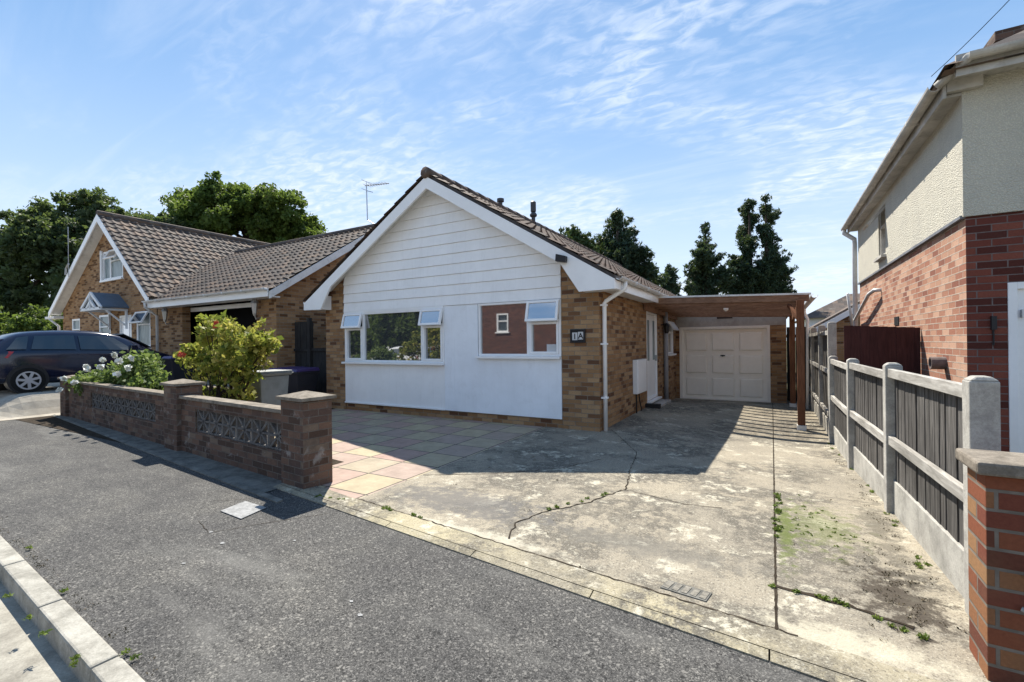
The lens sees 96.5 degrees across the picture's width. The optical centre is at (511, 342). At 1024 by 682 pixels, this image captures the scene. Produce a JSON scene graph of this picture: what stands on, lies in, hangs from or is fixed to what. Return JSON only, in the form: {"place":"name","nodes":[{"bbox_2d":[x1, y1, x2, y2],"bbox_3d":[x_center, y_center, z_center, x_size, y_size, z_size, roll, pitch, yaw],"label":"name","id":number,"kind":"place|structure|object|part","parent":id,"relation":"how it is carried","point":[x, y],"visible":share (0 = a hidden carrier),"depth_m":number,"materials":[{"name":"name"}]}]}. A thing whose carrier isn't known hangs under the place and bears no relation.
{"place":"outdoors","nodes":[
{"label":"outdoors","id":0,"kind":"place"},
{"bbox_2d":[0,582,79,681],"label":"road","id":1,"kind":"structure","parent":0,"point":[27,654],"depth_m":2.40,"materials":[{"name":"concrete"}]},
{"bbox_2d":[0,535,144,681],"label":"kerb","id":2,"kind":"structure","parent":1,"relation":"on","point":[37,596],"depth_m":2.48,"materials":[{"name":"concrete"}]},
{"bbox_2d":[0,380,228,420],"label":"neighbour driveway","id":3,"kind":"structure","parent":0,"point":[45,401],"depth_m":10.20,"materials":[{"name":"grey concrete"}]},
{"bbox_2d":[0,330,171,393],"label":"parked car","id":4,"kind":"object","parent":3,"relation":"on","point":[34,361],"visible":0.53,"depth_m":11.03,"materials":[{"name":"paint"}]},
{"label":"side window","id":5,"kind":"part","parent":4,"relation":"part of","materials":[{"name":"blue glass"}]},
{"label":"side window","id":6,"kind":"part","parent":4,"relation":"part of","materials":[{"name":"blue glass"}]},
{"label":"side window","id":7,"kind":"part","parent":4,"relation":"part of","materials":[{"name":"blue glass"}]},
{"bbox_2d":[161,356,194,380],"bbox_3d":[-8.953,0.817,12.366,0.543,0.971,0.718,-1,0,30],"label":"wheelie bin","id":8,"kind":"object","parent":3,"relation":"on","point":[174,369],"visible":0.27,"depth_m":12.10,"materials":[{"name":"black plastic"}]},
{"bbox_2d":[58,415,283,491],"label":"verge","id":9,"kind":"structure","parent":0,"point":[260,482],"depth_m":5.83,"materials":[{"name":"concrete"}]},
{"bbox_2d":[15,408,335,442],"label":"garden soil","id":10,"kind":"structure","parent":0,"point":[53,422],"depth_m":8.93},
{"bbox_2d":[56,349,171,395],"bbox_3d":[-7.895,0.847,9.235,3.541,1.511,1.143,-1,0,30],"label":"rose bush","id":11,"kind":"object","parent":10,"relation":"on","point":[142,370],"visible":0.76,"depth_m":8.70,"materials":[{"name":"green plant"}]},
{"bbox_2d":[45,180,388,383],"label":"chalet house","id":12,"kind":"structure","parent":10,"relation":"on","point":[158,286],"depth_m":15.34,"materials":[{"name":"brown tile"}]},
{"bbox_2d":[72,319,79,330],"bbox_3d":[-17.230,-0.347,18.066,0.920,1.210,0.160,-1,0,30],"label":"window","id":13,"kind":"structure","parent":12,"relation":"in","point":[75,322],"depth_m":18.15,"materials":[{"name":"white plastic"}]},
{"bbox_2d":[99,315,110,333],"bbox_3d":[-14.926,-0.398,16.757,1.120,1.260,0.160,-1,0,30],"label":"window","id":14,"kind":"structure","parent":12,"relation":"in","point":[103,328],"depth_m":16.88,"materials":[{"name":"white plastic"}]},
{"bbox_2d":[99,249,123,282],"bbox_3d":[-14.360,-2.780,16.333,1.770,1.110,0.310,-1,0,30],"label":"window","id":15,"kind":"structure","parent":12,"relation":"in","point":[112,265],"depth_m":16.43,"materials":[{"name":"white plastic"}]},
{"bbox_2d":[119,315,131,336],"bbox_3d":[-13.440,0.195,15.968,0.950,2.320,0.070,-1,0,30],"label":"front door","id":16,"kind":"structure","parent":12,"relation":"in","point":[128,332],"depth_m":15.99,"materials":[{"name":"white plastic"}]},
{"bbox_2d":[128,311,151,348],"bbox_3d":[-12.361,-0.428,15.199,1.120,1.260,0.334,-1,0,30],"label":"window","id":17,"kind":"structure","parent":12,"relation":"in","point":[142,318],"depth_m":15.26,"materials":[{"name":"white plastic"}]},
{"bbox_2d":[202,385,240,397],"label":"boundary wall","id":18,"kind":"structure","parent":10,"relation":"on","point":[221,394],"depth_m":8.29,"materials":[{"name":"brick"}]},
{"bbox_2d":[268,366,300,369],"bbox_3d":[-5.552,1.078,11.298,0.544,0.971,0.718,-1,0,32],"label":"wheelie bin","id":19,"kind":"object","parent":10,"relation":"on","point":[281,368],"visible":0.12,"depth_m":11.19,"materials":[{"name":"plastic"}]},
{"bbox_2d":[283,367,319,393],"bbox_3d":[-4.995,1.071,10.867,0.544,0.971,0.718,-1,0,27],"label":"wheelie bin","id":20,"kind":"object","parent":10,"relation":"on","point":[303,379],"visible":0.58,"depth_m":10.65,"materials":[{"name":"black plastic"}]},
{"bbox_2d":[258,408,543,505],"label":"patio","id":21,"kind":"structure","parent":0,"point":[374,452],"depth_m":6.82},
{"bbox_2d":[248,369,292,422],"bbox_3d":[-4.536,1.032,8.495,0.590,1.040,0.670,-1,0,30],"label":"storage bin","id":22,"kind":"object","parent":21,"relation":"on","point":[272,385],"visible":0.49,"depth_m":8.32,"materials":[{"name":"grey plastic"}]},
{"bbox_2d":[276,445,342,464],"bbox_3d":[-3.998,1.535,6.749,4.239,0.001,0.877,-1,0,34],"label":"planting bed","id":23,"kind":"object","parent":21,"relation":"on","point":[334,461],"visible":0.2,"depth_m":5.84,"materials":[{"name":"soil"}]},
{"bbox_2d":[173,309,283,400],"bbox_3d":[-4.919,0.483,7.947,2.787,2.164,1.183,-1,0,30],"label":"bush","id":24,"kind":"object","parent":23,"relation":"on","point":[238,360],"visible":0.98,"depth_m":7.54,"materials":[{"name":"green plant"}]},
{"bbox_2d":[0,419,823,681],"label":"pavement","id":25,"kind":"structure","parent":0,"point":[119,531],"depth_m":2.75,"materials":[{"name":"grey asphalt"}]},
{"bbox_2d":[2,545,141,667],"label":"verge weeds","id":26,"kind":"object","parent":25,"relation":"on","point":[74,658],"visible":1,"depth_m":2.24,"materials":[{"name":"green plant"}]},
{"bbox_2d":[0,516,185,678],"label":"grit","id":27,"kind":"object","parent":25,"relation":"on","point":[125,628],"visible":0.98,"depth_m":2.91,"materials":[{"name":"grey gravel"}]},
{"bbox_2d":[52,414,282,502],"bbox_3d":[-7.060,1.621,7.892,11.968,0.120,0.060,-1,0,36],"label":"edging","id":28,"kind":"object","parent":25,"relation":"on","point":[272,498],"visible":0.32,"depth_m":5.61,"materials":[{"name":"concrete"}]},
{"bbox_2d":[57,375,336,490],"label":"garden wall","id":29,"kind":"structure","parent":25,"relation":"on","point":[185,415],"depth_m":5.85,"materials":[{"name":"brick"}]},
{"bbox_2d":[221,501,265,518],"bbox_3d":[-2.453,1.521,4.175,0.420,0.006,0.280,-1,0,30],"label":"inspection cover","id":30,"kind":"object","parent":25,"relation":"on","point":[242,510],"visible":1,"depth_m":4.17,"materials":[{"name":"grey metal"}]},
{"bbox_2d":[202,498,326,532],"bbox_3d":[-2.288,1.523,4.245,1.007,0.001,0.898,-1,0,-26],"label":"pavement seam","id":31,"kind":"object","parent":25,"relation":"on","point":[256,524],"visible":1,"depth_m":3.86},
{"bbox_2d":[274,484,862,681],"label":"edging","id":32,"kind":"object","parent":25,"relation":"on","point":[793,664],"visible":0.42,"depth_m":2.60,"materials":[{"name":"concrete"}]},
{"bbox_2d":[10,341,865,681],"bbox_3d":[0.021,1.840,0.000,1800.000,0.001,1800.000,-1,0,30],"label":"ground","id":33,"kind":"structure","parent":0,"point":[646,607],"depth_m":3.17,"materials":[{"name":"grey concrete"}]},
{"bbox_2d":[0,304,62,334],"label":"hedge","id":34,"kind":"object","parent":33,"relation":"on","point":[34,320],"visible":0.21,"depth_m":26.30,"materials":[{"name":"green plant"}]},
{"bbox_2d":[0,186,192,317],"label":"broadleaf tree","id":35,"kind":"object","parent":33,"relation":"on","point":[35,232],"visible":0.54,"depth_m":33.08,"materials":[{"name":"green plant"}]},
{"bbox_2d":[158,170,327,242],"bbox_3d":[-23.298,-6.393,39.451,14.045,16.922,10.958,-1,0,30],"label":"broadleaf tree","id":36,"kind":"object","parent":33,"relation":"on","point":[262,212],"visible":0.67,"depth_m":37.30,"materials":[{"name":"green plant"}]},
{"bbox_2d":[303,166,678,431],"bbox_3d":[1.595,-1.138,14.709,7.709,5.840,13.446,-1,0,30],"label":"bungalow","id":37,"kind":"object","parent":33,"relation":"on","point":[433,293],"visible":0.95,"depth_m":8.96,"materials":[{"name":"paint"}]},
{"bbox_2d":[294,318,326,392],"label":"garden gate","id":38,"kind":"structure","parent":37,"relation":"attached to","point":[307,354],"depth_m":11.75,"materials":[{"name":"black wood"}]},
{"bbox_2d":[341,308,444,364],"bbox_3d":[-2.641,-0.112,9.839,2.910,1.145,0.199,-1,0,30],"label":"window","id":39,"kind":"structure","parent":37,"relation":"in","point":[406,337],"depth_m":9.83,"materials":[{"name":"clear glass"}]},
{"bbox_2d":[475,299,561,358],"bbox_3d":[0.070,-0.236,8.292,1.735,1.040,0.209,-1,0,30],"label":"window","id":40,"kind":"structure","parent":37,"relation":"in","point":[531,329],"depth_m":8.31,"materials":[{"name":"clear glass"}]},
{"bbox_2d":[646,311,657,400],"bbox_3d":[3.330,0.297,10.957,0.120,2.070,1.100,-1,0,30],"label":"side door","id":41,"kind":"structure","parent":37,"relation":"in","point":[651,318],"depth_m":11.03,"materials":[{"name":"white plastic"}]},
{"bbox_2d":[668,321,678,355],"bbox_3d":[4.489,-0.127,12.803,0.260,0.950,0.900,-1,0,30],"label":"side window","id":42,"kind":"structure","parent":37,"relation":"in","point":[672,326],"depth_m":12.92,"materials":[{"name":"white plastic"}]},
{"bbox_2d":[558,224,642,275],"bbox_3d":[3.979,-1.921,21.447,4.655,7.356,2.089,-1,0,-17],"label":"conifer","id":43,"kind":"object","parent":33,"relation":"on","point":[575,235],"visible":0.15,"depth_m":21.12,"materials":[{"name":"green plant"}]},
{"bbox_2d":[592,207,669,285],"bbox_3d":[5.283,-2.308,22.050,3.954,8.100,3.979,-1,0,30],"label":"conifer","id":44,"kind":"object","parent":33,"relation":"on","point":[622,246],"visible":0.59,"depth_m":21.18,"materials":[{"name":"green plant"}]},
{"bbox_2d":[659,263,682,295],"bbox_3d":[8.572,-1.311,24.675,1.301,6.032,2.364,-1,0,40],"label":"conifer","id":45,"kind":"object","parent":33,"relation":"on","point":[673,286],"visible":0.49,"depth_m":24.24,"materials":[{"name":"green plant"}]},
{"bbox_2d":[681,221,736,295],"bbox_3d":[11.079,-2.632,25.755,2.901,8.616,3.515,-1,0,30],"label":"conifer","id":46,"kind":"object","parent":33,"relation":"on","point":[704,276],"visible":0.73,"depth_m":25.58,"materials":[{"name":"green plant"}]},
{"bbox_2d":[718,198,766,294],"bbox_3d":[13.770,-3.466,27.604,2.952,10.219,3.496,-1,0,30],"label":"conifer","id":47,"kind":"object","parent":33,"relation":"on","point":[745,273],"visible":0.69,"depth_m":26.72,"materials":[{"name":"green plant"}]},
{"bbox_2d":[752,193,798,293],"bbox_3d":[15.508,-3.601,27.065,3.389,10.450,2.960,-1,0,-7],"label":"conifer","id":48,"kind":"object","parent":33,"relation":"on","point":[775,269],"visible":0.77,"depth_m":26.70,"materials":[{"name":"green plant"}]},
{"bbox_2d":[795,293,859,326],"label":"distant house","id":49,"kind":"structure","parent":33,"relation":"on","point":[822,313],"depth_m":25.19,"materials":[{"name":"tile"}]},
{"bbox_2d":[809,300,859,361],"bbox_3d":[11.583,-0.133,15.887,2.050,3.400,3.270,-1,0,30],"label":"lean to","id":50,"kind":"object","parent":33,"relation":"on","point":[842,320],"visible":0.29,"depth_m":14.69,"materials":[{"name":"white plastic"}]},
{"bbox_2d":[844,326,920,373],"bbox_3d":[5.304,0.665,6.569,0.860,1.848,0.055,-1,0,30],"label":"boarded fence","id":51,"kind":"object","parent":33,"relation":"on","point":[878,347],"visible":0.38,"depth_m":6.53,"materials":[{"name":"red wood"}]},
{"bbox_2d":[0,0,1023,340],"label":"sky","id":52,"kind":"structure","parent":0,"point":[672,115],"materials":[{"name":"blue"}]},
{"bbox_2d":[360,398,774,628],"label":"driveway","id":53,"kind":"structure","parent":0,"point":[724,555],"depth_m":4.36,"materials":[{"name":"concrete"}]},
{"bbox_2d":[357,403,914,635],"bbox_3d":[2.891,1.551,7.961,4.123,0.204,11.319,-1,0,30],"label":"driveway crack","id":54,"kind":"object","parent":53,"relation":"on","point":[789,589],"visible":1,"depth_m":2.88,"materials":[{"name":"soil"}]},
{"bbox_2d":[381,491,930,640],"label":"weeds","id":55,"kind":"object","parent":53,"relation":"on","point":[903,629],"visible":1,"depth_m":2.59,"materials":[{"name":"green plant"}]},
{"bbox_2d":[660,580,711,601],"bbox_3d":[1.035,1.471,2.723,0.268,0.008,0.113,-1,0,36],"label":"drain cover","id":56,"kind":"object","parent":53,"relation":"on","point":[687,590],"visible":1,"depth_m":2.71,"materials":[{"name":"metal"}]},
{"bbox_2d":[280,483,940,681],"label":"apron","id":57,"kind":"object","parent":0,"point":[846,663],"visible":0.96,"depth_m":2.57,"materials":[{"name":"concrete"}]},
{"bbox_2d":[675,317,787,402],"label":"garage","id":58,"kind":"structure","parent":0,"point":[733,358],"depth_m":12.83,"materials":[{"name":"brick"}]},
{"bbox_2d":[682,328,767,400],"bbox_3d":[5.981,0.611,12.955,2.180,2.000,0.090,-1,0,30],"label":"garage door","id":59,"kind":"structure","parent":58,"relation":"in","point":[718,363],"depth_m":12.92,"materials":[{"name":"white metal"}]},
{"bbox_2d":[786,327,805,400],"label":"side gate","id":60,"kind":"structure","parent":58,"relation":"attached to","point":[788,370],"depth_m":12.66,"materials":[{"name":"black wood"}]},
{"bbox_2d":[773,401,990,681],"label":"driveway strip","id":61,"kind":"object","parent":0,"point":[816,478],"visible":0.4,"depth_m":2.91,"materials":[{"name":"concrete"}]},
{"bbox_2d":[314,443,932,568],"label":"wall weeds","id":62,"kind":"object","parent":61,"relation":"on","point":[917,556],"depth_m":3.72,"materials":[{"name":"green plant"}]},
{"bbox_2d":[366,446,968,640],"bbox_3d":[1.767,1.545,5.536,4.186,0.185,5.744,-1,0,30],"label":"debris","id":63,"kind":"object","parent":61,"relation":"on","point":[871,572],"visible":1,"depth_m":2.81,"materials":[{"name":"brown plant"}]},
{"bbox_2d":[642,293,817,430],"bbox_3d":[5.293,0.305,11.030,3.286,2.707,4.315,-1,0,30],"label":"carport","id":64,"kind":"object","parent":61,"relation":"on","point":[792,306],"visible":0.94,"depth_m":9.80,"materials":[{"name":"brown wood"}]},
{"bbox_2d":[771,492,856,559],"bbox_3d":[2.465,1.465,3.780,0.576,0.069,1.489,-1,0,30],"label":"moss","id":65,"kind":"object","parent":61,"relation":"on","point":[779,511],"visible":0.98,"depth_m":3.72,"materials":[{"name":"green plant"}]},
{"bbox_2d":[809,322,836,440],"bbox_3d":[7.182,0.674,10.887,0.120,2.086,7.890,-1,0,30],"label":"fence","id":66,"kind":"object","parent":61,"relation":"on","point":[822,345],"visible":0.59,"depth_m":8.97,"materials":[{"name":"wood"}]},
{"bbox_2d":[828,356,1000,615],"bbox_3d":[3.826,0.950,4.911,0.158,1.582,5.763,-1,0,29],"label":"fence","id":67,"kind":"object","parent":61,"relation":"on","point":[898,435],"visible":0.85,"depth_m":3.31,"materials":[{"name":"wood"},{"name":"concrete"}]},
{"bbox_2d":[955,448,1023,681],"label":"garden wall","id":68,"kind":"structure","parent":61,"relation":"on","point":[995,483],"depth_m":1.97,"materials":[{"name":"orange brick"}]},
{"bbox_2d":[841,24,1023,452],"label":"brick house","id":69,"kind":"structure","parent":0,"point":[935,219],"depth_m":4.94,"materials":[{"name":"red brick"}]},
{"bbox_2d":[862,206,885,262],"bbox_3d":[6.707,-2.002,8.425,0.340,0.950,0.700,-1,0,30],"label":"window","id":70,"kind":"structure","parent":69,"relation":"in","point":[882,255],"depth_m":8.54,"materials":[{"name":"white plastic"}]},
{"bbox_2d":[931,0,1008,76],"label":"overhead cable","id":71,"kind":"object","parent":69,"relation":"attached to","point":[972,37],"visible":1,"depth_m":4.82,"materials":[{"name":"metal"}]},
{"bbox_2d":[1007,282,1023,452],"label":"front door","id":72,"kind":"structure","parent":69,"relation":"in","point":[1015,290],"depth_m":4.67,"materials":[{"name":"white plastic"}]}
]}

